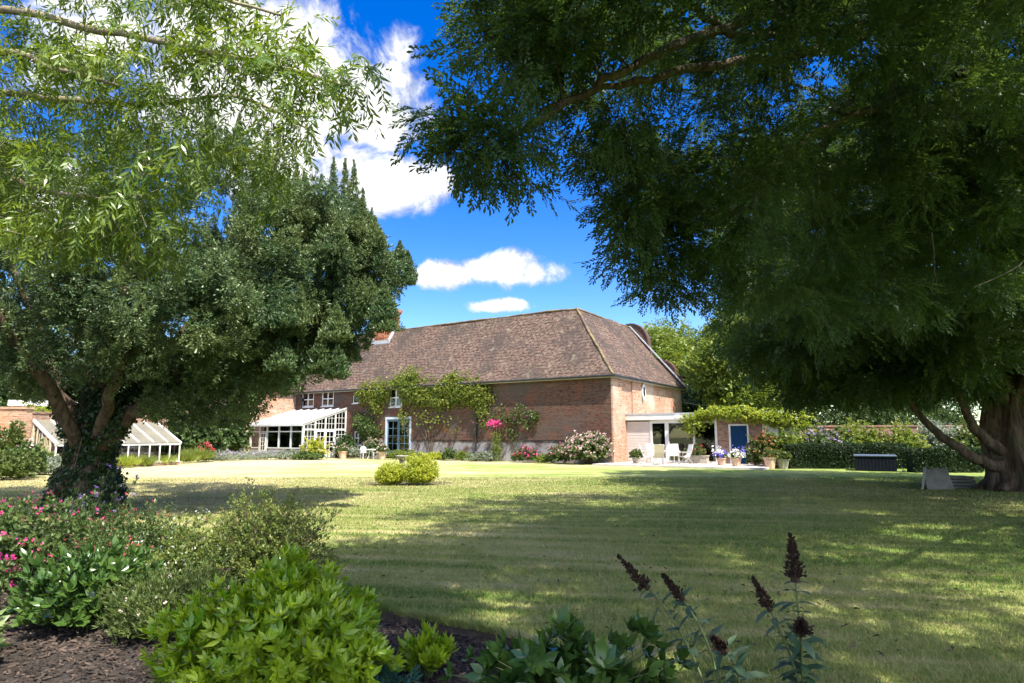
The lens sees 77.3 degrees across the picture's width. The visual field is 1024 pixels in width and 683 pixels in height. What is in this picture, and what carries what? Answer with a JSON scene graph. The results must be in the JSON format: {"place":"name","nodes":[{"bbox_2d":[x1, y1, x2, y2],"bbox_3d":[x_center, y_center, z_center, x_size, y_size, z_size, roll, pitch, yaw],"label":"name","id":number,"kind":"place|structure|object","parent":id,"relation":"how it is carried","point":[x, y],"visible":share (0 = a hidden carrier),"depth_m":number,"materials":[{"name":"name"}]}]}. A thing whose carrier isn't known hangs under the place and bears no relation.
{"place":"outdoors","nodes":[
{"label":"outdoors","id":0,"kind":"place"},
{"bbox_2d":[0,407,34,445],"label":"garden wall","id":1,"kind":"structure","parent":0,"point":[21,414],"depth_m":27.08,"materials":[{"name":"orange brick"}]},
{"bbox_2d":[0,528,628,682],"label":"mulch bed","id":2,"kind":"object","parent":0,"point":[65,674],"visible":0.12,"depth_m":4.92,"materials":[{"name":"brown wood"}]},
{"bbox_2d":[0,608,12,646],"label":"variegated shrub","id":3,"kind":"object","parent":2,"relation":"on","point":[3,625],"visible":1,"depth_m":4.65,"materials":[{"name":"green plant"}]},
{"bbox_2d":[0,552,20,609],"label":"crimson flower clump","id":4,"kind":"object","parent":2,"relation":"on","point":[4,577],"visible":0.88,"depth_m":5.95,"materials":[{"name":"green plant"}]},
{"bbox_2d":[0,487,118,585],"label":"magenta flowered shrub","id":5,"kind":"object","parent":2,"relation":"on","point":[14,542],"visible":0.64,"depth_m":7.22,"materials":[{"name":"green plant"}]},
{"bbox_2d":[0,534,166,632],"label":"laurel shrub","id":6,"kind":"object","parent":2,"relation":"on","point":[68,595],"visible":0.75,"depth_m":5.48,"materials":[{"name":"green plant"}]},
{"bbox_2d":[33,465,138,575],"bbox_3d":[-5.221,2.212,8.009,1.347,1.335,1.014,4,-9,-26],"label":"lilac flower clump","id":7,"kind":"object","parent":2,"relation":"on","point":[100,514],"visible":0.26,"depth_m":8.04,"materials":[{"name":"green plant"}]},
{"bbox_2d":[52,494,208,573],"bbox_3d":[-4.144,2.219,7.103,1.449,1.053,1.287,0,-8,0],"label":"red flowered shrub","id":8,"kind":"object","parent":2,"relation":"on","point":[135,533],"visible":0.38,"depth_m":7.00,"materials":[{"name":"green plant"}]},
{"bbox_2d":[92,547,254,645],"bbox_3d":[-2.939,2.133,5.499,1.465,0.752,1.208,0,-8,0],"label":"fine leaved bush","id":9,"kind":"object","parent":2,"relation":"on","point":[133,610],"visible":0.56,"depth_m":5.27,"materials":[{"name":"green plant"}]},
{"bbox_2d":[125,509,238,582],"bbox_3d":[-3.347,2.179,6.501,1.152,0.954,1.077,0,-8,0],"label":"white flowered shrub","id":10,"kind":"object","parent":2,"relation":"on","point":[194,552],"visible":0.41,"depth_m":6.44,"materials":[{"name":"green plant"}]},
{"bbox_2d":[0,0,391,292],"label":"lance leaved tree","id":11,"kind":"object","parent":2,"relation":"on","point":[92,223],"visible":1,"depth_m":7.12,"materials":[{"name":"green plant"}]},
{"bbox_2d":[196,474,343,590],"bbox_3d":[-2.639,2.059,6.825,1.622,1.290,1.339,0,-8,0],"label":"rounded shrub","id":12,"kind":"object","parent":2,"relation":"on","point":[265,534],"visible":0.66,"depth_m":6.61,"materials":[{"name":"green plant"}]},
{"bbox_2d":[136,542,406,682],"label":"lime shrub","id":13,"kind":"object","parent":2,"relation":"on","point":[282,623],"visible":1,"depth_m":3.90,"materials":[{"name":"green plant"}]},
{"bbox_2d":[359,661,422,682],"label":"blue green plant","id":14,"kind":"object","parent":2,"relation":"on","point":[385,674],"visible":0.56,"depth_m":4.11,"materials":[{"name":"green plant"}]},
{"bbox_2d":[398,618,459,679],"bbox_3d":[-0.584,2.167,4.496,0.452,0.395,0.506,-7,-11,40],"label":"seedling shrub","id":15,"kind":"object","parent":2,"relation":"on","point":[430,651],"visible":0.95,"depth_m":4.42,"materials":[{"name":"green plant"}]},
{"bbox_2d":[438,604,692,682],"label":"rhododendron","id":16,"kind":"object","parent":2,"relation":"on","point":[580,655],"visible":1,"depth_m":3.72,"materials":[{"name":"green plant"}]},
{"bbox_2d":[616,554,770,682],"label":"buddleia","id":17,"kind":"object","parent":2,"relation":"on","point":[720,648],"visible":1,"depth_m":3.77,"materials":[{"name":"green plant"}]},
{"bbox_2d":[0,457,1023,682],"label":"lawn","id":18,"kind":"structure","parent":0,"point":[330,467],"depth_m":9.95,"materials":[{"name":"green plant"}]},
{"bbox_2d":[0,420,27,455],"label":"shrub","id":19,"kind":"object","parent":18,"relation":"on","point":[13,432],"visible":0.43,"depth_m":26.29,"materials":[{"name":"green plant"}]},
{"bbox_2d":[0,449,41,479],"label":"shrub","id":20,"kind":"object","parent":18,"relation":"on","point":[11,465],"visible":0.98,"depth_m":23.55,"materials":[{"name":"green plant"}]},
{"bbox_2d":[0,367,46,406],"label":"broadleaf tree","id":21,"kind":"object","parent":18,"relation":"on","point":[3,401],"visible":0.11,"depth_m":47.75,"materials":[{"name":"green plant"}]},
{"bbox_2d":[0,438,51,477],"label":"shrub","id":22,"kind":"object","parent":18,"relation":"on","point":[41,453],"visible":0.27,"depth_m":24.96,"materials":[{"name":"green plant"}]},
{"bbox_2d":[31,428,51,451],"bbox_3d":[-21.994,4.863,29.493,0.200,2.244,1.514,-2,-9,16],"label":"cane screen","id":23,"kind":"object","parent":18,"relation":"on","point":[39,441],"visible":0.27,"depth_m":29.73,"materials":[{"name":"beige wicker"}]},
{"bbox_2d":[8,400,77,410],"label":"outbuilding","id":24,"kind":"structure","parent":18,"relation":"on","point":[14,403],"depth_m":43.83,"materials":[{"name":"brick"}]},
{"bbox_2d":[37,453,62,474],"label":"shrub","id":25,"kind":"object","parent":18,"relation":"on","point":[53,461],"visible":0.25,"depth_m":26.96,"materials":[{"name":"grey plant"}]},
{"bbox_2d":[29,411,167,462],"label":"garden wall","id":26,"kind":"structure","parent":18,"relation":"on","point":[45,416],"depth_m":36.24,"materials":[{"name":"brick"}]},
{"bbox_2d":[32,419,181,466],"bbox_3d":[-21.652,5.420,34.444,2.748,2.592,6.540,-5,-10,29],"label":"greenhouse","id":27,"kind":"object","parent":18,"relation":"on","point":[161,439],"visible":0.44,"depth_m":35.55,"materials":[{"name":"glass"}]},
{"bbox_2d":[115,453,142,467],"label":"strappy plant","id":28,"kind":"object","parent":18,"relation":"on","point":[129,461],"visible":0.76,"depth_m":32.88,"materials":[{"name":"green plant"}]},
{"bbox_2d":[124,453,163,466],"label":"strappy plant","id":29,"kind":"object","parent":18,"relation":"on","point":[149,461],"visible":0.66,"depth_m":34.31,"materials":[{"name":"green plant"}]},
{"bbox_2d":[179,450,201,462],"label":"strappy plant","id":30,"kind":"object","parent":18,"relation":"on","point":[187,457],"visible":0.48,"depth_m":37.82,"materials":[{"name":"green plant"}]},
{"bbox_2d":[180,446,215,461],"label":"strappy plant","id":31,"kind":"object","parent":18,"relation":"on","point":[205,455],"visible":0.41,"depth_m":39.81,"materials":[{"name":"green plant"}]},
{"bbox_2d":[168,409,229,452],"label":"tall shrub","id":32,"kind":"object","parent":18,"relation":"on","point":[216,440],"visible":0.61,"depth_m":43.50,"materials":[{"name":"green plant"}]},
{"bbox_2d":[0,92,418,511],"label":"yew","id":33,"kind":"object","parent":18,"relation":"on","point":[253,305],"visible":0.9,"depth_m":13.36,"materials":[{"name":"green plant"}]},
{"bbox_2d":[30,377,149,513],"bbox_3d":[-9.516,2.303,14.387,2.494,2.988,1.992,0,-8,0],"label":"ivy","id":34,"kind":"object","parent":33,"relation":"attached to","point":[123,399],"visible":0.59,"depth_m":14.03,"materials":[{"name":"green plant"}]},
{"bbox_2d":[202,447,236,460],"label":"border clump","id":35,"kind":"object","parent":18,"relation":"on","point":[221,456],"visible":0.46,"depth_m":41.77,"materials":[{"name":"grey plant"}]},
{"bbox_2d":[214,450,256,460],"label":"border clump","id":36,"kind":"object","parent":18,"relation":"on","point":[241,455],"visible":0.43,"depth_m":43.22,"materials":[{"name":"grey plant"}]},
{"bbox_2d":[222,408,254,451],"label":"tall shrub","id":37,"kind":"object","parent":18,"relation":"on","point":[238,439],"visible":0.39,"depth_m":46.40,"materials":[{"name":"green plant"}]},
{"bbox_2d":[233,448,273,459],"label":"border clump","id":38,"kind":"object","parent":18,"relation":"on","point":[261,453],"visible":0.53,"depth_m":44.17,"materials":[{"name":"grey plant"}]},
{"bbox_2d":[250,408,346,458],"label":"conservatory","id":39,"kind":"object","parent":18,"relation":"on","point":[285,430],"visible":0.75,"depth_m":48.35,"materials":[{"name":"glass"}]},
{"bbox_2d":[325,430,334,456],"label":"door","id":40,"kind":"structure","parent":39,"relation":"in","point":[330,434],"depth_m":48.29,"materials":[{"name":"white paint"}]},
{"bbox_2d":[289,450,327,459],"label":"border clump","id":41,"kind":"object","parent":18,"relation":"on","point":[304,455],"visible":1,"depth_m":44.01,"materials":[{"name":"green plant"}]},
{"bbox_2d":[299,434,333,458],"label":"shrub","id":42,"kind":"object","parent":18,"relation":"on","point":[315,445],"visible":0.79,"depth_m":44.83,"materials":[{"name":"yellow plant"}]},
{"bbox_2d":[23,524,641,682],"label":"lawn edge","id":43,"kind":"object","parent":18,"relation":"attached to","point":[457,630],"visible":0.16,"depth_m":5.48,"materials":[{"name":"soil"}]},
{"bbox_2d":[335,444,349,458],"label":"flower pot","id":44,"kind":"object","parent":18,"relation":"on","point":[342,450],"visible":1,"depth_m":46.26,"materials":[{"name":"ceramic"}]},
{"bbox_2d":[330,431,356,454],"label":"potted plant","id":45,"kind":"object","parent":18,"relation":"on","point":[345,440],"visible":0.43,"depth_m":47.95,"materials":[{"name":"green plant"}]},
{"bbox_2d":[346,445,364,457],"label":"shrub","id":46,"kind":"object","parent":18,"relation":"on","point":[354,451],"visible":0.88,"depth_m":46.65,"materials":[{"name":"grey plant"}]},
{"bbox_2d":[351,407,384,457],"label":"wall shrub","id":47,"kind":"object","parent":18,"relation":"on","point":[364,428],"visible":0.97,"depth_m":48.12,"materials":[{"name":"green plant"}]},
{"bbox_2d":[362,437,382,456],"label":"potted plant","id":48,"kind":"object","parent":18,"relation":"on","point":[374,444],"visible":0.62,"depth_m":46.35,"materials":[{"name":"green plant"}]},
{"bbox_2d":[375,444,389,459],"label":"flower pot","id":49,"kind":"object","parent":18,"relation":"on","point":[382,449],"visible":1,"depth_m":45.01,"materials":[{"name":"ceramic"}]},
{"bbox_2d":[385,449,414,458],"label":"border plant","id":50,"kind":"object","parent":18,"relation":"on","point":[389,454],"visible":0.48,"depth_m":45.09,"materials":[{"name":"green plant"}]},
{"bbox_2d":[358,482,448,485],"bbox_3d":[-3.683,4.883,22.025,3.267,0.001,2.312,0,-8,0],"label":"island bed","id":51,"kind":"object","parent":18,"relation":"on","point":[407,484],"visible":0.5,"depth_m":21.51,"materials":[{"name":"soil"}]},
{"bbox_2d":[374,460,404,484],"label":"golden bush","id":52,"kind":"object","parent":51,"relation":"on","point":[388,473],"visible":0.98,"depth_m":21.03,"materials":[{"name":"yellow plant"}]},
{"bbox_2d":[401,451,439,484],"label":"golden bush","id":53,"kind":"object","parent":51,"relation":"on","point":[420,469],"visible":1,"depth_m":21.04,"materials":[{"name":"yellow plant"}]},
{"bbox_2d":[185,307,685,463],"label":"farmhouse","id":54,"kind":"object","parent":18,"relation":"on","point":[566,372],"visible":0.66,"depth_m":43.90,"materials":[{"name":"brick"}]},
{"bbox_2d":[302,393,313,407],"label":"window","id":55,"kind":"structure","parent":54,"relation":"in","point":[308,402],"depth_m":52.57,"materials":[{"name":"white paint"}]},
{"bbox_2d":[320,392,333,406],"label":"window","id":56,"kind":"structure","parent":54,"relation":"in","point":[327,398],"depth_m":51.31,"materials":[{"name":"white paint"}]},
{"bbox_2d":[387,419,398,453],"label":"door","id":57,"kind":"structure","parent":54,"relation":"in","point":[393,425],"depth_m":47.09,"materials":[{"name":"blue paint"}]},
{"bbox_2d":[388,389,401,407],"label":"window","id":58,"kind":"structure","parent":54,"relation":"in","point":[395,402],"depth_m":47.39,"materials":[{"name":"white paint"}]},
{"bbox_2d":[398,419,409,451],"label":"door","id":59,"kind":"structure","parent":54,"relation":"in","point":[403,438],"depth_m":46.48,"materials":[{"name":"blue paint"}]},
{"bbox_2d":[353,364,498,452],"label":"climbing vine","id":60,"kind":"object","parent":54,"relation":"attached to","point":[450,393],"visible":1,"depth_m":45.16,"materials":[{"name":"green plant"}]},
{"bbox_2d":[440,446,457,458],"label":"border plant","id":61,"kind":"object","parent":18,"relation":"on","point":[448,453],"visible":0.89,"depth_m":42.74,"materials":[{"name":"green plant"}]},
{"bbox_2d":[464,450,503,460],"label":"border plant","id":62,"kind":"object","parent":18,"relation":"on","point":[483,455],"visible":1,"depth_m":41.26,"materials":[{"name":"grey plant"}]},
{"bbox_2d":[472,418,511,461],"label":"phlox","id":63,"kind":"object","parent":18,"relation":"on","point":[496,450],"visible":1,"depth_m":41.45,"materials":[{"name":"green plant"}]},
{"bbox_2d":[491,393,539,461],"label":"climbing rose","id":64,"kind":"object","parent":18,"relation":"on","point":[531,414],"visible":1,"depth_m":41.04,"materials":[{"name":"green plant"}]},
{"bbox_2d":[521,444,538,460],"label":"border plant","id":65,"kind":"object","parent":18,"relation":"on","point":[527,453],"visible":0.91,"depth_m":39.37,"materials":[{"name":"pink plant"}]},
{"bbox_2d":[544,442,571,461],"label":"pink flowered bush","id":66,"kind":"object","parent":18,"relation":"on","point":[553,455],"visible":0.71,"depth_m":38.28,"materials":[{"name":"green plant"}]},
{"bbox_2d":[557,430,614,463],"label":"hydrangea","id":67,"kind":"object","parent":18,"relation":"on","point":[585,447],"visible":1,"depth_m":36.88,"materials":[{"name":"pink plant"}]},
{"bbox_2d":[189,475,1021,655],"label":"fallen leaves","id":68,"kind":"object","parent":18,"relation":"on","point":[851,645],"visible":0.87,"depth_m":7.13,"materials":[{"name":"brown plant"}]},
{"bbox_2d":[640,317,702,381],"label":"broadleaf tree","id":69,"kind":"object","parent":18,"relation":"on","point":[668,344],"visible":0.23,"depth_m":64.67,"materials":[{"name":"green plant"}]},
{"bbox_2d":[681,384,721,419],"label":"broadleaf tree","id":70,"kind":"object","parent":18,"relation":"on","point":[684,396],"visible":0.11,"depth_m":56.34,"materials":[{"name":"green plant"}]},
{"bbox_2d":[382,0,1023,367],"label":"overhanging yew","id":71,"kind":"object","parent":18,"relation":"on","point":[937,139],"visible":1,"depth_m":8.00,"materials":[{"name":"green plant"}]},
{"bbox_2d":[625,411,797,464],"bbox_3d":[12.069,5.880,38.793,9.050,3.000,5.574,-5,-10,33],"label":"garden room","id":72,"kind":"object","parent":18,"relation":"on","point":[724,435],"visible":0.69,"depth_m":37.50,"materials":[{"name":"paint"}]},
{"bbox_2d":[730,426,748,463],"bbox_3d":[12.711,5.797,35.768,0.902,2.155,0.085,-5,-10,33],"label":"door","id":73,"kind":"structure","parent":72,"relation":"in","point":[738,433],"depth_m":35.81,"materials":[{"name":"blue paint"}]},
{"bbox_2d":[675,311,786,410],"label":"broadleaf tree","id":74,"kind":"object","parent":18,"relation":"on","point":[707,371],"visible":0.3,"depth_m":46.52,"materials":[{"name":"green plant"}]},
{"bbox_2d":[678,306,799,419],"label":"broadleaf tree","id":75,"kind":"object","parent":18,"relation":"on","point":[698,400],"visible":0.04,"depth_m":53.51,"materials":[{"name":"green plant"}]},
{"bbox_2d":[678,399,818,441],"bbox_3d":[12.826,4.988,35.267,7.626,3.700,0.754,-5,-10,33],"label":"roof vine","id":76,"kind":"object","parent":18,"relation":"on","point":[747,413],"visible":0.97,"depth_m":35.37,"materials":[{"name":"green plant"}]},
{"bbox_2d":[741,426,779,465],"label":"border shrub","id":77,"kind":"object","parent":18,"relation":"on","point":[761,441],"visible":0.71,"depth_m":33.42,"materials":[{"name":"green plant"}]},
{"bbox_2d":[762,447,778,468],"bbox_3d":[12.925,5.820,32.112,0.878,1.116,0.918,0,-8,0],"label":"flower pot","id":78,"kind":"object","parent":18,"relation":"on","point":[769,457],"visible":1,"depth_m":31.87,"materials":[{"name":"ceramic"}]},
{"bbox_2d":[776,450,791,468],"bbox_3d":[13.622,5.898,32.107,0.912,0.960,0.896,-6,-10,34],"label":"flower pot","id":79,"kind":"object","parent":18,"relation":"on","point":[783,458],"visible":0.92,"depth_m":31.85,"materials":[{"name":"ceramic"}]},
{"bbox_2d":[766,424,806,462],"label":"border shrub","id":80,"kind":"object","parent":18,"relation":"on","point":[784,439],"visible":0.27,"depth_m":33.13,"materials":[{"name":"green plant"}]},
{"bbox_2d":[751,532,831,682],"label":"buddleia","id":81,"kind":"object","parent":18,"relation":"on","point":[799,627],"visible":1,"depth_m":3.72,"materials":[{"name":"brown plant"}]},
{"bbox_2d":[798,421,853,446],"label":"border shrub","id":82,"kind":"object","parent":18,"relation":"on","point":[823,436],"visible":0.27,"depth_m":35.70,"materials":[{"name":"green plant"}]},
{"bbox_2d":[796,402,887,436],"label":"border shrub","id":83,"kind":"object","parent":18,"relation":"on","point":[826,417],"visible":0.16,"depth_m":43.69,"materials":[{"name":"green plant"}]},
{"bbox_2d":[779,442,907,468],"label":"clipped hedge","id":84,"kind":"object","parent":18,"relation":"on","point":[824,456],"visible":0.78,"depth_m":32.16,"materials":[{"name":"green plant"}]},
{"bbox_2d":[698,478,1023,535],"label":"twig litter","id":85,"kind":"object","parent":18,"relation":"on","point":[916,503],"visible":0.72,"depth_m":16.52,"materials":[{"name":"brown plant"}]},
{"bbox_2d":[699,82,1023,491],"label":"broad yew","id":86,"kind":"object","parent":18,"relation":"on","point":[874,373],"visible":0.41,"depth_m":18.58,"materials":[{"name":"green plant"}]},
{"bbox_2d":[838,416,892,446],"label":"border shrub","id":87,"kind":"object","parent":18,"relation":"on","point":[855,434],"visible":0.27,"depth_m":36.21,"materials":[{"name":"green plant"}]},
{"bbox_2d":[853,454,896,470],"bbox_3d":[17.300,5.758,30.485,1.780,0.720,1.740,-5,-10,29],"label":"storage box","id":88,"kind":"object","parent":18,"relation":"on","point":[875,462],"visible":1,"depth_m":29.79,"materials":[{"name":"grey plastic"}]},
{"bbox_2d":[827,405,933,424],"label":"border shrub","id":89,"kind":"object","parent":18,"relation":"on","point":[885,420],"visible":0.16,"depth_m":42.76,"materials":[{"name":"green plant"}]},
{"bbox_2d":[862,418,932,450],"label":"border shrub","id":90,"kind":"object","parent":18,"relation":"on","point":[898,435],"visible":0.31,"depth_m":35.20,"materials":[{"name":"green plant"}]},
{"bbox_2d":[922,468,954,489],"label":"stone slab","id":91,"kind":"structure","parent":18,"relation":"on","point":[937,478],"depth_m":19.50,"materials":[{"name":"grey stone"}]},
{"bbox_2d":[899,396,979,424],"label":"border shrub","id":92,"kind":"object","parent":18,"relation":"on","point":[943,415],"visible":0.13,"depth_m":43.66,"materials":[{"name":"green plant"}]},
{"bbox_2d":[900,446,984,472],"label":"clipped hedge","id":93,"kind":"object","parent":18,"relation":"on","point":[918,460],"visible":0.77,"depth_m":28.59,"materials":[{"name":"green plant"}]},
{"bbox_2d":[914,417,970,446],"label":"border shrub","id":94,"kind":"object","parent":18,"relation":"on","point":[931,439],"visible":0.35,"depth_m":36.09,"materials":[{"name":"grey plant"}]},
{"bbox_2d":[950,475,976,488],"bbox_3d":[13.846,4.415,20.124,1.150,0.375,0.600,-1,-9,10],"label":"bench","id":95,"kind":"object","parent":18,"relation":"on","point":[960,481],"visible":0.46,"depth_m":19.82,"materials":[{"name":"grey wood"}]},
{"bbox_2d":[948,417,982,453],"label":"border shrub","id":96,"kind":"object","parent":18,"relation":"on","point":[968,436],"visible":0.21,"depth_m":35.34,"materials":[{"name":"green plant"}]},
{"bbox_2d":[0,0,1023,423],"label":"sky","id":97,"kind":"structure","parent":0,"point":[472,266],"materials":[{"name":"blue"}]},
{"bbox_2d":[592,461,777,469],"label":"patio","id":98,"kind":"structure","parent":0,"point":[708,466],"depth_m":33.69,"materials":[{"name":"beige stone"}]},
{"bbox_2d":[628,448,643,462],"bbox_3d":[7.145,6.560,36.828,0.879,0.858,0.910,7,-11,-40],"label":"flower pot","id":99,"kind":"object","parent":98,"relation":"on","point":[635,455],"visible":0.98,"depth_m":36.66,"materials":[{"name":"stone"}]},
{"bbox_2d":[653,444,664,464],"bbox_3d":[7.874,6.075,34.337,0.622,1.102,0.667,-1,-9,8],"label":"patio chair","id":100,"kind":"object","parent":98,"relation":"on","point":[658,450],"visible":1,"depth_m":34.13,"materials":[{"name":"fabric"}]},
{"bbox_2d":[684,443,709,463],"bbox_3d":[10.511,6.323,36.394,1.320,1.198,1.056,-5,-10,33],"label":"planter","id":101,"kind":"object","parent":98,"relation":"on","point":[698,456],"visible":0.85,"depth_m":36.11,"materials":[{"name":"stone"}]},
{"bbox_2d":[712,445,727,464],"bbox_3d":[11.034,6.051,34.041,1.119,1.045,1.028,0,-8,0],"label":"flower pot","id":102,"kind":"object","parent":98,"relation":"on","point":[720,456],"visible":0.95,"depth_m":33.85,"materials":[{"name":"ceramic"}]},
{"bbox_2d":[727,445,745,466],"bbox_3d":[11.487,5.824,32.789,1.048,1.127,0.965,0,-8,0],"label":"flower pot","id":103,"kind":"object","parent":98,"relation":"on","point":[735,456],"visible":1,"depth_m":32.55,"materials":[{"name":"ceramic"}]},
{"bbox_2d":[798,425,967,443],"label":"garden wall","id":104,"kind":"structure","parent":0,"point":[889,432],"depth_m":39.80,"materials":[{"name":"brick"}]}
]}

